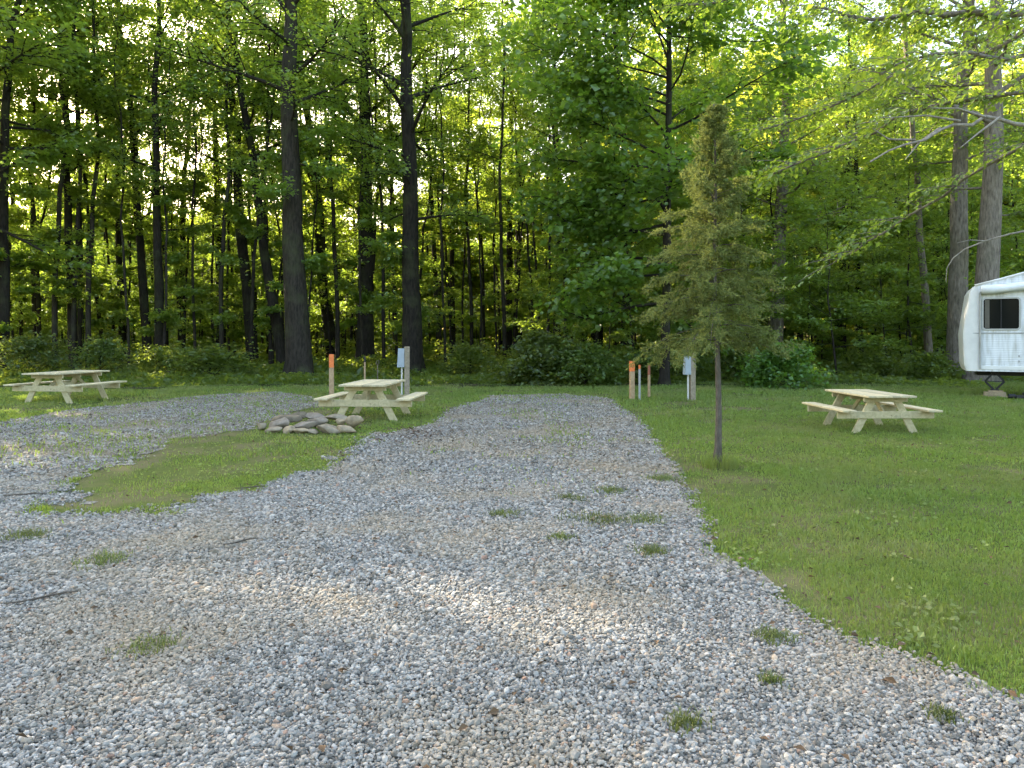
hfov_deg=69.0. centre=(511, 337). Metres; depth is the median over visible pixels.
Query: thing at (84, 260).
forest tree
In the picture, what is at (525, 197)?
slim tree
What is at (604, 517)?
weed tuft
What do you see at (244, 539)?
twig
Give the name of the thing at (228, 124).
slim tree
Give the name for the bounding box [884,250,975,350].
understory sapling
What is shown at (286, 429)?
rock
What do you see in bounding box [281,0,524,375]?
forest tree
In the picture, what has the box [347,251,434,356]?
background tree
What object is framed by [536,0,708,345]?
forest tree
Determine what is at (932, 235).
understory sapling
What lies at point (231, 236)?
slim tree
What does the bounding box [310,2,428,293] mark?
slim tree
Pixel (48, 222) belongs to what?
slim tree
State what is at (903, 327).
understory sapling
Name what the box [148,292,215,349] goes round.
understory sapling
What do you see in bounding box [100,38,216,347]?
slim tree
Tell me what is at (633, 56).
slim tree
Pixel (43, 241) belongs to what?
background tree
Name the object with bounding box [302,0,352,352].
slim tree
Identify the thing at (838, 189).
understory sapling
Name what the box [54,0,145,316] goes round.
slim tree
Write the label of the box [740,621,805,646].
weed tuft
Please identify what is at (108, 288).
slim tree
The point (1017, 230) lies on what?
understory sapling
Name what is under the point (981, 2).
slim tree
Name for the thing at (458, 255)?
slim tree
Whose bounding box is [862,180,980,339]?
background tree
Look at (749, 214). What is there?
understory sapling
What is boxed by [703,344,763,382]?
shrub
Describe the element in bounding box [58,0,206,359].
forest tree
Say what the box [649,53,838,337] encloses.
understory sapling
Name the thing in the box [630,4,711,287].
slim tree
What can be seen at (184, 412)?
old gravel
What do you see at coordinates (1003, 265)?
understory sapling
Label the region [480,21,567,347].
slim tree
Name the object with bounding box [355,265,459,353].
understory sapling
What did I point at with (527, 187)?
slim tree
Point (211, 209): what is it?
slim tree
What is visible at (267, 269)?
forest tree
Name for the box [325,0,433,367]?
slim tree
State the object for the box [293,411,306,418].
rock
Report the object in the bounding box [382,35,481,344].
slim tree
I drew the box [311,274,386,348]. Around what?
background tree
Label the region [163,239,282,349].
background tree
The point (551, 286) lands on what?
understory sapling
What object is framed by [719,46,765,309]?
background tree
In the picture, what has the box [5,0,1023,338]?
sky
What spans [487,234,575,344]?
understory sapling
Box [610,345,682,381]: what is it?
shrub
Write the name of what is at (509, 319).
slim tree
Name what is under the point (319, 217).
slim tree
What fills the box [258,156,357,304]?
background tree
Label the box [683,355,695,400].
power post
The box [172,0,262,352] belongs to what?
slim tree
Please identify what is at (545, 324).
understory sapling
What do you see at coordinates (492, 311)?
background tree
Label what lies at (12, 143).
forest tree
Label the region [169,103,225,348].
slim tree
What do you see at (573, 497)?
weed tuft
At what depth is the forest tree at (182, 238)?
41.75 m
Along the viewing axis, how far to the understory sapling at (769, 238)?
45.07 m
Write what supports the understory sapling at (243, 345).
on the forest floor
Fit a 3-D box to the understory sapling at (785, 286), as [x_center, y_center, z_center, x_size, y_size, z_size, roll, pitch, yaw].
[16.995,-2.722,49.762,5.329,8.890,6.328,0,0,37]
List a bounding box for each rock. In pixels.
[258,423,266,429]
[265,426,282,432]
[269,417,288,428]
[272,414,301,421]
[282,425,294,434]
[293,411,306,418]
[293,428,308,433]
[294,421,316,428]
[305,412,323,418]
[307,417,327,427]
[307,429,318,433]
[316,424,340,433]
[324,414,346,419]
[335,419,344,424]
[337,425,355,432]
[345,415,363,427]
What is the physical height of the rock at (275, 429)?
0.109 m
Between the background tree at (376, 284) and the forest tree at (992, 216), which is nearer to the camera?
the forest tree at (992, 216)
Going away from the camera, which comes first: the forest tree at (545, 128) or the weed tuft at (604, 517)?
the weed tuft at (604, 517)
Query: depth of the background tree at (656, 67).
48.40 m
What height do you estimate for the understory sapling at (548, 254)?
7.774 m
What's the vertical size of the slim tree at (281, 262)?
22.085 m
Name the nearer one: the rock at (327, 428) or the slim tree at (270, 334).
the rock at (327, 428)
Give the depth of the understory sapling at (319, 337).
44.49 m
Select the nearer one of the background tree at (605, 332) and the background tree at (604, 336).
the background tree at (605, 332)
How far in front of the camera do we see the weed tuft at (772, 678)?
3.43 m
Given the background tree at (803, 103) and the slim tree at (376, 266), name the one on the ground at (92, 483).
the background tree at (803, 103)
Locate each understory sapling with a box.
[10,299,61,354]
[10,308,66,339]
[11,220,130,344]
[12,250,114,353]
[36,269,139,363]
[66,292,152,358]
[91,204,209,344]
[91,291,153,349]
[145,218,257,350]
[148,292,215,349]
[166,273,257,351]
[195,245,284,348]
[236,296,284,349]
[304,215,401,355]
[310,295,350,354]
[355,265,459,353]
[445,290,501,351]
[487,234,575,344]
[505,258,608,344]
[513,77,682,343]
[525,228,588,337]
[526,206,656,350]
[535,209,613,324]
[553,262,674,364]
[559,90,696,349]
[604,297,660,352]
[607,279,672,349]
[609,186,681,350]
[615,198,697,342]
[619,267,679,348]
[623,44,790,361]
[626,189,774,344]
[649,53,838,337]
[702,163,774,349]
[723,282,814,352]
[733,182,821,318]
[744,230,805,334]
[745,161,924,372]
[745,290,812,350]
[748,144,848,338]
[752,267,855,353]
[763,223,861,364]
[785,268,873,361]
[788,150,926,354]
[808,206,946,355]
[812,212,915,340]
[826,135,1010,360]
[833,194,919,342]
[851,258,947,354]
[852,311,898,350]
[859,114,1023,353]
[878,204,1018,351]
[881,167,979,310]
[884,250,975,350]
[888,301,943,354]
[915,170,1023,317]
[934,325,946,341]
[940,157,1023,299]
[943,256,1015,332]
[964,110,1023,285]
[976,235,1023,272]
[1002,153,1023,271]
[1002,172,1023,270]
[1002,198,1023,267]
[1008,242,1023,271]
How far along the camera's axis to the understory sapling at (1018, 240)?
40.15 m
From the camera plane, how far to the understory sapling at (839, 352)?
37.74 m
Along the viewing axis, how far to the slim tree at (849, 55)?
42.11 m
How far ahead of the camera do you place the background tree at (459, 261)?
57.06 m
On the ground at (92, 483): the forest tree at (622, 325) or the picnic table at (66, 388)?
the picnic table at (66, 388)
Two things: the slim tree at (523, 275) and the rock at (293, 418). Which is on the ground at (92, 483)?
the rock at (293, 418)
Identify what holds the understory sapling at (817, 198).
on the forest floor
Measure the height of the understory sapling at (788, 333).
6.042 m
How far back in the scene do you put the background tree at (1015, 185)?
54.29 m
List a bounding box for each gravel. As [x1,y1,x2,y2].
[0,391,674,477]
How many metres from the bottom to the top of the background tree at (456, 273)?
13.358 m
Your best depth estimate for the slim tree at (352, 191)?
38.66 m
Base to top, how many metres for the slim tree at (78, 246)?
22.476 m
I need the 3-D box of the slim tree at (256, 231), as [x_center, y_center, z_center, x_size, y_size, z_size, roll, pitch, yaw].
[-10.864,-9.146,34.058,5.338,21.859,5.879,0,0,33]
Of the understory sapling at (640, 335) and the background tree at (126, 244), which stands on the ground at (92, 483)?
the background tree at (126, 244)
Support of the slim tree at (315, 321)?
on the forest floor
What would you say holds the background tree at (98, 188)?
on the ground at (92, 483)
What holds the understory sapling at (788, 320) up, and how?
on the forest floor
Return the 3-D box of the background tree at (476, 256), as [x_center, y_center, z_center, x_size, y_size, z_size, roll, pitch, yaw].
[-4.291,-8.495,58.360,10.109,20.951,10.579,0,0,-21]
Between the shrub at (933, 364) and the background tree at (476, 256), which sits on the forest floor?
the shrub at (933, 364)
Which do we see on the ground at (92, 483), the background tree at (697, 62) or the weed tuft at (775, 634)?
the background tree at (697, 62)
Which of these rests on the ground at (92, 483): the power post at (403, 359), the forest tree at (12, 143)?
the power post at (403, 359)
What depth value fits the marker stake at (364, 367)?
20.98 m
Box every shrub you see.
[0,329,78,376]
[43,326,156,378]
[130,335,205,374]
[147,336,276,379]
[425,337,501,375]
[475,328,595,386]
[527,330,636,386]
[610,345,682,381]
[652,336,721,378]
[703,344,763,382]
[723,336,839,390]
[823,337,907,376]
[891,341,970,379]
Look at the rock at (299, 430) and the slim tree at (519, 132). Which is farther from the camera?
the slim tree at (519, 132)
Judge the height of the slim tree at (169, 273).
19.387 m
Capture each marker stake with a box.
[329,354,333,394]
[364,356,365,378]
[629,361,634,398]
[638,365,640,399]
[648,365,649,396]
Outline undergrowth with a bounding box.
[0,329,1023,386]
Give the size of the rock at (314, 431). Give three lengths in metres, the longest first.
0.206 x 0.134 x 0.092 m
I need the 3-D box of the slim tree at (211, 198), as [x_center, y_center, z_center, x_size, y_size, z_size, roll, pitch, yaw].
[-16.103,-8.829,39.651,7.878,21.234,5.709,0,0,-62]
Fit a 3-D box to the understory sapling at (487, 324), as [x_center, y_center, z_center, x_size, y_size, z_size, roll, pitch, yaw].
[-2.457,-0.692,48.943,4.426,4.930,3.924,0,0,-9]
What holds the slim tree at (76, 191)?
on the forest floor
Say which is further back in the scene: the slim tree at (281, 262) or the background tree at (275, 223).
the background tree at (275, 223)
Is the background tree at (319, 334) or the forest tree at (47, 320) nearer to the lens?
the forest tree at (47, 320)
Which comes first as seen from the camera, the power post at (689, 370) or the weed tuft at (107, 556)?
the weed tuft at (107, 556)
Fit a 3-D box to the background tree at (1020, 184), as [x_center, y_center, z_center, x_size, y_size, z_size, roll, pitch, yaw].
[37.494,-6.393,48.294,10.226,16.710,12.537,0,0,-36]
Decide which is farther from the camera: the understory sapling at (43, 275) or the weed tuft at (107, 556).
the understory sapling at (43, 275)
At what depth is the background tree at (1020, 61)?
60.80 m
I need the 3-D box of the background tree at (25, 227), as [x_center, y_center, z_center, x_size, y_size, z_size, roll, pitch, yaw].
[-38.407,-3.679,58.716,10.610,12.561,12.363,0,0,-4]
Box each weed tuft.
[0,524,67,541]
[71,546,147,570]
[105,623,193,660]
[485,504,525,517]
[544,530,577,540]
[555,491,590,502]
[558,505,643,528]
[577,483,630,494]
[609,508,677,526]
[627,540,677,556]
[640,473,684,481]
[663,700,716,736]
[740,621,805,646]
[755,667,796,688]
[919,699,971,727]
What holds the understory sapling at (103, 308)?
on the forest floor
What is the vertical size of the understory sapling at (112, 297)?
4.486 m
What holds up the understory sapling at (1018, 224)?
on the forest floor
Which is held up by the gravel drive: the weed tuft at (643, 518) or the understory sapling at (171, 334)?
the weed tuft at (643, 518)
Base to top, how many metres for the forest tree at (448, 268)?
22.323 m
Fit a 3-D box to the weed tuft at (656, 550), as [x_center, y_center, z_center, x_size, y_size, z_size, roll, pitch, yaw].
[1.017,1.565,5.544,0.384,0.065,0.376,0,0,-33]
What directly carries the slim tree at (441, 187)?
on the forest floor
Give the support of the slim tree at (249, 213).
on the forest floor
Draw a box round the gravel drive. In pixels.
[0,392,1023,767]
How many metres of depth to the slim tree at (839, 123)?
45.49 m
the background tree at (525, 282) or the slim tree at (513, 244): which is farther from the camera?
the background tree at (525, 282)
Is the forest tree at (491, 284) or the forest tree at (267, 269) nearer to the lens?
the forest tree at (267, 269)
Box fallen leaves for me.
[0,392,1023,767]
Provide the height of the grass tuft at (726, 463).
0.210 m
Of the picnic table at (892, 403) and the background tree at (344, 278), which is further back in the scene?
the background tree at (344, 278)
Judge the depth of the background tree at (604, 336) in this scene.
58.60 m
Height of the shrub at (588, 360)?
3.186 m
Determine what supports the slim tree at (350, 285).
on the forest floor
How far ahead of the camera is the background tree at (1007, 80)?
52.11 m
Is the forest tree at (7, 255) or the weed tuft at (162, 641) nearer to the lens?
the weed tuft at (162, 641)
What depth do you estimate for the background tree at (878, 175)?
55.48 m
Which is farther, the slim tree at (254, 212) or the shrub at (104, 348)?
the slim tree at (254, 212)
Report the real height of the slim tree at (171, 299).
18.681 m
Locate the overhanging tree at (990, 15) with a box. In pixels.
[651,0,1023,288]
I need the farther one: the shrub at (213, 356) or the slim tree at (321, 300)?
the slim tree at (321, 300)
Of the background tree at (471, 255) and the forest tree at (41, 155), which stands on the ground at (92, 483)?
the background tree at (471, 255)
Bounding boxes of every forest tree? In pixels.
[0,0,70,310]
[0,0,117,369]
[0,0,139,281]
[0,0,160,367]
[0,2,137,334]
[1,0,151,364]
[3,0,160,337]
[45,0,192,360]
[56,0,254,370]
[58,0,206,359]
[100,0,261,347]
[135,0,328,361]
[135,1,282,351]
[141,0,337,368]
[142,0,401,375]
[200,0,400,356]
[206,0,478,366]
[247,12,398,358]
[263,2,472,354]
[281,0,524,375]
[368,0,492,364]
[396,0,504,356]
[447,0,551,354]
[449,2,570,341]
[495,0,611,335]
[517,4,658,341]
[522,1,666,345]
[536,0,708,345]
[679,0,902,342]
[775,0,953,352]
[794,7,917,359]
[812,0,1023,354]
[827,0,1023,382]
[840,0,1023,376]
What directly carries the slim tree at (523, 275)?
on the forest floor
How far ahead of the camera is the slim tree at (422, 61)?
41.66 m
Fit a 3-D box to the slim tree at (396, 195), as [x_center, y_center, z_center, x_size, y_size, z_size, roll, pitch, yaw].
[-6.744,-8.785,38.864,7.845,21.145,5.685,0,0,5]
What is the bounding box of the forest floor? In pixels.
[0,357,1018,388]
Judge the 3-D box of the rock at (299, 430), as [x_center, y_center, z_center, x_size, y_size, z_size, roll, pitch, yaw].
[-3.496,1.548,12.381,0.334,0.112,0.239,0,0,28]
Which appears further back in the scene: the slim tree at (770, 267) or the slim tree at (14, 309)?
the slim tree at (770, 267)
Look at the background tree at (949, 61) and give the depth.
61.06 m
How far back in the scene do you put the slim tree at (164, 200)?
33.33 m
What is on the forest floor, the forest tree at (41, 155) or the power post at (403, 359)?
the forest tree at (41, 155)
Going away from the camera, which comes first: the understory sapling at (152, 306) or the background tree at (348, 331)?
the understory sapling at (152, 306)
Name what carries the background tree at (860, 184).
on the ground at (92, 483)
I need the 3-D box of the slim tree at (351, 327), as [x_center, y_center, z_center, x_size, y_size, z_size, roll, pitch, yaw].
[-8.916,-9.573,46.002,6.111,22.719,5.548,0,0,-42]
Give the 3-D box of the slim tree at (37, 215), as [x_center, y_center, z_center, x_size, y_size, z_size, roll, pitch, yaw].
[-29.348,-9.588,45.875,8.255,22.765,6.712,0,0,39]
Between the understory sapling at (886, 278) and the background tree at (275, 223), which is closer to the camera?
the understory sapling at (886, 278)
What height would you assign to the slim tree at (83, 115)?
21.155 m
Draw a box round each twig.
[3,492,46,494]
[4,591,77,603]
[223,537,257,544]
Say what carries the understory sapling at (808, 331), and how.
on the forest floor
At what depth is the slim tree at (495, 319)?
41.90 m
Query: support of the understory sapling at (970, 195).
on the forest floor
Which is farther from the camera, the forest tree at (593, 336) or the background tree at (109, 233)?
the background tree at (109, 233)
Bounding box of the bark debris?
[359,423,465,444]
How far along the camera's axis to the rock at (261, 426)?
12.84 m
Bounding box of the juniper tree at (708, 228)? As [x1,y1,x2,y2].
[625,102,805,466]
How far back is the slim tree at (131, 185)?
42.48 m
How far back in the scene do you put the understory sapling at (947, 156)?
31.76 m
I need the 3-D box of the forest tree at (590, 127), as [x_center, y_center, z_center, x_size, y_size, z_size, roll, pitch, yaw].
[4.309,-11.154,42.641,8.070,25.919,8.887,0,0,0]
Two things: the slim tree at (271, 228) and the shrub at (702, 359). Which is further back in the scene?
the slim tree at (271, 228)
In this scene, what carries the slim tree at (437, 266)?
on the forest floor
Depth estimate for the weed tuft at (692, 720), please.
3.06 m
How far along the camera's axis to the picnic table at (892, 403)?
12.53 m
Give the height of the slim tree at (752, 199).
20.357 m
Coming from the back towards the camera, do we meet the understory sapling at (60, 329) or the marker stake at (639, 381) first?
the understory sapling at (60, 329)
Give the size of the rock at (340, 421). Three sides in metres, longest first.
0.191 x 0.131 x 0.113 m
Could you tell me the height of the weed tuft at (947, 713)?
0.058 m
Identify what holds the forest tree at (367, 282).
on the forest floor
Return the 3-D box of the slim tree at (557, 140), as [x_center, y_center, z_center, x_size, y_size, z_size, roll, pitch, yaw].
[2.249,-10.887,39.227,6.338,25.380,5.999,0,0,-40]
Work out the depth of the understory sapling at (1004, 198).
47.05 m
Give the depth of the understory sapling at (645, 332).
29.70 m
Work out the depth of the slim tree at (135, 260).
49.03 m
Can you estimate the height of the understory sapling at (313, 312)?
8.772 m
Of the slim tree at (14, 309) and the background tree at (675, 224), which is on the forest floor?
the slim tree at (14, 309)
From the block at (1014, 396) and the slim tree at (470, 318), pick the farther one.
the slim tree at (470, 318)
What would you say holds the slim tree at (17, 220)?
on the forest floor
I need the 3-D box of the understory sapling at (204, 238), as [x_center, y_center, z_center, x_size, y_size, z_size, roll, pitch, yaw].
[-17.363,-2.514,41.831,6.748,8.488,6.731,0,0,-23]
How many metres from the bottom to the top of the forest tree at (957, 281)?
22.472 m
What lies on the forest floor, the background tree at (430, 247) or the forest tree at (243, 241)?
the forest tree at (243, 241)
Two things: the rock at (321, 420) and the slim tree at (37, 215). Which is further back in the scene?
the slim tree at (37, 215)
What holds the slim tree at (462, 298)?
on the forest floor
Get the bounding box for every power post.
[397,347,409,394]
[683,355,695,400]
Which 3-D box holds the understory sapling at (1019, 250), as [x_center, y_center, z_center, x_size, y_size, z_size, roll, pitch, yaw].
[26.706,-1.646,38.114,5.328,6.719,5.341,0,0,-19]
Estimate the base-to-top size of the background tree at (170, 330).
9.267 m
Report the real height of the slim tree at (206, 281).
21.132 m
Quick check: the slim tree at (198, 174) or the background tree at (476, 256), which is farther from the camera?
the background tree at (476, 256)
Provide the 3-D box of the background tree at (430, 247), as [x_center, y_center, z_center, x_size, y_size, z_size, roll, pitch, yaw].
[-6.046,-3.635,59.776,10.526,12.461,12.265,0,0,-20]
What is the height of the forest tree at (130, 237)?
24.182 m
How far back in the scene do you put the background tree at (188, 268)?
55.18 m
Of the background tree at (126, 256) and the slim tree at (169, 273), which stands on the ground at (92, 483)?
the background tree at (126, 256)
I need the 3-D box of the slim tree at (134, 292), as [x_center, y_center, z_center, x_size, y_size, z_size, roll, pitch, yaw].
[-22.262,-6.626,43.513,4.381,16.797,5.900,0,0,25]
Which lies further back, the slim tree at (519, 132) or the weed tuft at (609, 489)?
the slim tree at (519, 132)
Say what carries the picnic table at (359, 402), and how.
on the ground at (92, 483)
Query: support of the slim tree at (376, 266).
on the forest floor
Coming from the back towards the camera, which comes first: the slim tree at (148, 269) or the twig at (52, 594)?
the slim tree at (148, 269)
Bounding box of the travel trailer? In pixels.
[958,272,1023,390]
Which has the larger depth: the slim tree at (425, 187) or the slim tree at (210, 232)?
the slim tree at (210, 232)
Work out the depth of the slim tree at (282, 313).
39.89 m
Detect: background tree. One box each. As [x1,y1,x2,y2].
[10,212,99,336]
[13,220,66,338]
[16,190,91,338]
[43,198,128,350]
[51,221,149,340]
[63,157,129,306]
[91,221,150,347]
[91,252,150,344]
[98,215,213,340]
[135,218,238,350]
[136,268,214,343]
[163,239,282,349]
[169,206,246,283]
[171,212,275,342]
[198,232,310,342]
[208,252,312,316]
[230,205,316,344]
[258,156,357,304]
[259,233,355,345]
[276,238,349,345]
[279,219,388,339]
[307,146,401,339]
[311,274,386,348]
[333,243,399,346]
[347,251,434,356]
[377,192,479,346]
[379,228,494,346]
[398,235,490,345]
[399,231,499,344]
[421,96,513,336]
[439,153,553,346]
[441,256,512,343]
[444,193,540,345]
[455,221,576,344]
[484,261,552,338]
[545,72,663,346]
[588,333,612,344]
[605,57,726,344]
[611,1,747,352]
[633,120,735,339]
[655,45,774,355]
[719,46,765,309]
[721,45,842,349]
[730,48,846,338]
[732,30,906,347]
[745,108,869,349]
[749,78,879,345]
[760,74,892,344]
[809,17,981,354]
[814,69,946,340]
[823,162,900,335]
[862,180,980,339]
[883,136,981,350]
[900,104,1011,347]
[902,49,1023,259]
[927,58,1023,318]
[930,102,1023,286]
[1002,60,1023,210]
[1002,88,1023,258]
[1002,158,1023,268]
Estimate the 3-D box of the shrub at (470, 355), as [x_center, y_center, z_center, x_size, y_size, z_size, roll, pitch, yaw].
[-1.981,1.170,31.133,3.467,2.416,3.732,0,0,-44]
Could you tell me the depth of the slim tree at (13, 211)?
34.41 m
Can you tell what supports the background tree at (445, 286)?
on the ground at (92, 483)
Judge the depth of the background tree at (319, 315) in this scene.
57.01 m
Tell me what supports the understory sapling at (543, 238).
on the forest floor
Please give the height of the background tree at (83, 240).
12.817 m
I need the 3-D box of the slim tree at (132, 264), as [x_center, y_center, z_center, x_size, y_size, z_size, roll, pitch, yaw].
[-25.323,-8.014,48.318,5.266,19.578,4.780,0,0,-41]
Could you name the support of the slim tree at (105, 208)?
on the forest floor
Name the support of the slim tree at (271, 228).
on the forest floor
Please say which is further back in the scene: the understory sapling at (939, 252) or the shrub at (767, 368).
the understory sapling at (939, 252)
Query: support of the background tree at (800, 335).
on the ground at (92, 483)
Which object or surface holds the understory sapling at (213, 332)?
on the forest floor
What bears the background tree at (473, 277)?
on the ground at (92, 483)
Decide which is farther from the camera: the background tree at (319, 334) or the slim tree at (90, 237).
the background tree at (319, 334)
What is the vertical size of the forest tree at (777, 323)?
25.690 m
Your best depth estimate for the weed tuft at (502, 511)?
6.69 m
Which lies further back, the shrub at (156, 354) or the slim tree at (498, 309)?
the slim tree at (498, 309)
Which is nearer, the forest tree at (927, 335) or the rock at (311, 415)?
the rock at (311, 415)
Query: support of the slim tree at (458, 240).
on the forest floor
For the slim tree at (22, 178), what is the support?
on the forest floor
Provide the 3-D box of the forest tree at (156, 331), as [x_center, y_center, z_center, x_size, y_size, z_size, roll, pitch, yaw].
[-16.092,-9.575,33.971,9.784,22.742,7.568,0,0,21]
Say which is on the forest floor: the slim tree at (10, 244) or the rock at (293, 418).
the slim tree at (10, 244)
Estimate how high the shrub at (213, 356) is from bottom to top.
2.299 m
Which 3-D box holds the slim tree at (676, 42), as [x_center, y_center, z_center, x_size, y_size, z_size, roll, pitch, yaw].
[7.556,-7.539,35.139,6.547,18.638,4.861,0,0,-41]
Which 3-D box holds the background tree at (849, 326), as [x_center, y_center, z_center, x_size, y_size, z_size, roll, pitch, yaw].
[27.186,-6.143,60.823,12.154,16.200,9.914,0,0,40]
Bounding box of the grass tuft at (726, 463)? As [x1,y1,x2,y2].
[700,450,741,469]
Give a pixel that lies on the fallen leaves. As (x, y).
(496, 710)
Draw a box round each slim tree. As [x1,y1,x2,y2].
[0,0,48,325]
[0,0,98,351]
[0,10,57,253]
[0,12,44,249]
[0,39,42,355]
[0,94,73,335]
[5,0,128,367]
[9,4,120,356]
[10,0,72,332]
[10,108,27,311]
[14,13,101,338]
[24,0,155,368]
[25,0,176,367]
[27,40,145,328]
[29,0,151,366]
[30,0,152,332]
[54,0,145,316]
[55,101,112,292]
[63,24,161,332]
[81,55,166,322]
[84,76,147,311]
[85,16,194,353]
[90,80,175,305]
[91,0,231,369]
[92,108,152,344]
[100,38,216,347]
[103,0,283,349]
[115,0,208,346]
[125,39,179,344]
[126,32,209,320]
[128,0,282,367]
[149,0,281,342]
[150,12,244,348]
[161,74,210,340]
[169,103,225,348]
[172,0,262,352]
[173,0,265,351]
[185,108,253,312]
[187,19,279,331]
[187,82,254,353]
[196,0,305,363]
[200,2,280,325]
[205,0,354,362]
[210,0,376,317]
[219,4,321,337]
[225,80,284,361]
[228,0,371,363]
[238,104,281,351]
[244,0,359,353]
[247,0,371,304]
[248,11,313,297]
[250,0,334,325]
[264,0,381,313]
[274,87,344,355]
[275,0,439,365]
[277,0,377,361]
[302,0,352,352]
[302,91,354,310]
[310,1,444,354]
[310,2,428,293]
[318,2,418,355]
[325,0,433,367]
[335,48,398,347]
[345,81,420,356]
[348,2,455,269]
[360,0,510,361]
[367,50,475,324]
[374,0,489,353]
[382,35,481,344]
[385,0,494,331]
[400,26,487,308]
[415,46,474,352]
[420,33,522,350]
[423,0,509,345]
[424,17,530,345]
[430,7,522,354]
[431,36,544,356]
[435,0,525,352]
[445,0,539,359]
[460,0,558,331]
[477,56,545,331]
[478,13,603,332]
[479,13,564,349]
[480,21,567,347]
[481,1,608,339]
[491,56,562,332]
[494,54,564,332]
[498,27,564,331]
[505,4,663,340]
[517,12,609,333]
[534,65,593,338]
[604,23,683,348]
[616,0,726,296]
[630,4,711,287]
[648,0,759,355]
[717,0,822,290]
[735,100,798,321]
[751,27,846,341]
[809,49,912,358]
[842,0,945,355]
[909,62,983,292]
[943,0,1023,270]
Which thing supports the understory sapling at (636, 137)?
on the forest floor
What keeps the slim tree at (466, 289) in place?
on the forest floor
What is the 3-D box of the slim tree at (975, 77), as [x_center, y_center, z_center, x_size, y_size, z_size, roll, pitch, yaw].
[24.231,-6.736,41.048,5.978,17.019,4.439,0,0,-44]
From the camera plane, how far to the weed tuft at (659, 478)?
8.37 m
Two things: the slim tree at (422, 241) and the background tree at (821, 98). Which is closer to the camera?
the slim tree at (422, 241)
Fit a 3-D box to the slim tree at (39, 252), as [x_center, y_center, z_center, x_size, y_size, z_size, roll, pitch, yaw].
[-22.428,-7.890,36.554,4.720,19.328,5.198,0,0,28]
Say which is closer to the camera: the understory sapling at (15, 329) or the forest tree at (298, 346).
the forest tree at (298, 346)
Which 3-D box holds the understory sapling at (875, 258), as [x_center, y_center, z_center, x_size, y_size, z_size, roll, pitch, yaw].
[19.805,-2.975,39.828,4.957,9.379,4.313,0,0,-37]
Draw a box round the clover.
[2,408,1023,650]
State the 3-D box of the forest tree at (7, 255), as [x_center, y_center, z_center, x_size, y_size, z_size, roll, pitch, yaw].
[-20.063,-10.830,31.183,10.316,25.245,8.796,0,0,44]
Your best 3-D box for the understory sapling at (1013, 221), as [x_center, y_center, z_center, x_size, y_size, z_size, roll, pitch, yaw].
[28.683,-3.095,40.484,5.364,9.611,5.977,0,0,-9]
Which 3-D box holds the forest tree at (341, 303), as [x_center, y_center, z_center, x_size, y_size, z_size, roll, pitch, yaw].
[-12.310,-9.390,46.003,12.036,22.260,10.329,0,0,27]
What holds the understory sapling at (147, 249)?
on the forest floor
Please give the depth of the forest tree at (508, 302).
45.91 m
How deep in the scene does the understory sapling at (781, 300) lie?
32.35 m
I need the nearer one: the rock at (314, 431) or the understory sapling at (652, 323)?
the rock at (314, 431)
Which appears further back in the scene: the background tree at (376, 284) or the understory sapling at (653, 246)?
the background tree at (376, 284)
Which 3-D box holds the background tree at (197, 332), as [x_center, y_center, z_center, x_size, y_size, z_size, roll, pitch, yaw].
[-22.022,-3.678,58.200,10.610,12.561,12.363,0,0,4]
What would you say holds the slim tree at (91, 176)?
on the forest floor
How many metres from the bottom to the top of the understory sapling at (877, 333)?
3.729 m
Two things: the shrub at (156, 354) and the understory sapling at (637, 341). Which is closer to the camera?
the shrub at (156, 354)
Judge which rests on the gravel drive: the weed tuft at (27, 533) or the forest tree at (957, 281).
the weed tuft at (27, 533)
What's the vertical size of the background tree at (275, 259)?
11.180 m
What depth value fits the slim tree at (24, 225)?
39.01 m
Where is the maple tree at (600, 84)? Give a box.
[466,0,868,384]
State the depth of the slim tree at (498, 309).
47.39 m
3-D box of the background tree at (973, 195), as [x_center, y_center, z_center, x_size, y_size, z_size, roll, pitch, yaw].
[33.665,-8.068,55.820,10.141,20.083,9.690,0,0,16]
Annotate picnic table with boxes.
[3,370,126,402]
[314,379,427,420]
[802,389,942,432]
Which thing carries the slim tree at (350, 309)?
on the forest floor
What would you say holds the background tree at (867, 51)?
on the ground at (92, 483)
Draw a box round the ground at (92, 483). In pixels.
[0,341,1023,697]
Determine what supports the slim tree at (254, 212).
on the forest floor
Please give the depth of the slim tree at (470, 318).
40.70 m
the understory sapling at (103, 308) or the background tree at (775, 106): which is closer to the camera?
the understory sapling at (103, 308)
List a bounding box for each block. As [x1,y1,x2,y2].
[982,390,1006,396]
[1007,393,1023,398]
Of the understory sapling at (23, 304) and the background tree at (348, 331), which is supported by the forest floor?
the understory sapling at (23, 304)
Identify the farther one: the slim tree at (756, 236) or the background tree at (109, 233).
the background tree at (109, 233)
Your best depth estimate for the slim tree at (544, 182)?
43.87 m
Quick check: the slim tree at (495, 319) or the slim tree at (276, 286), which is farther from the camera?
the slim tree at (495, 319)
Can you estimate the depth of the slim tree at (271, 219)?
44.24 m
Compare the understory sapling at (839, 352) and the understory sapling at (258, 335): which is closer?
the understory sapling at (839, 352)
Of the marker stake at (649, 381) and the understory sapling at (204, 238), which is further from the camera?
the understory sapling at (204, 238)
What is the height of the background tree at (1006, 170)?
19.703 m
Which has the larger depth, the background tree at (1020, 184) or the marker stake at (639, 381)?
the background tree at (1020, 184)
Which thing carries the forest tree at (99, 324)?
on the forest floor

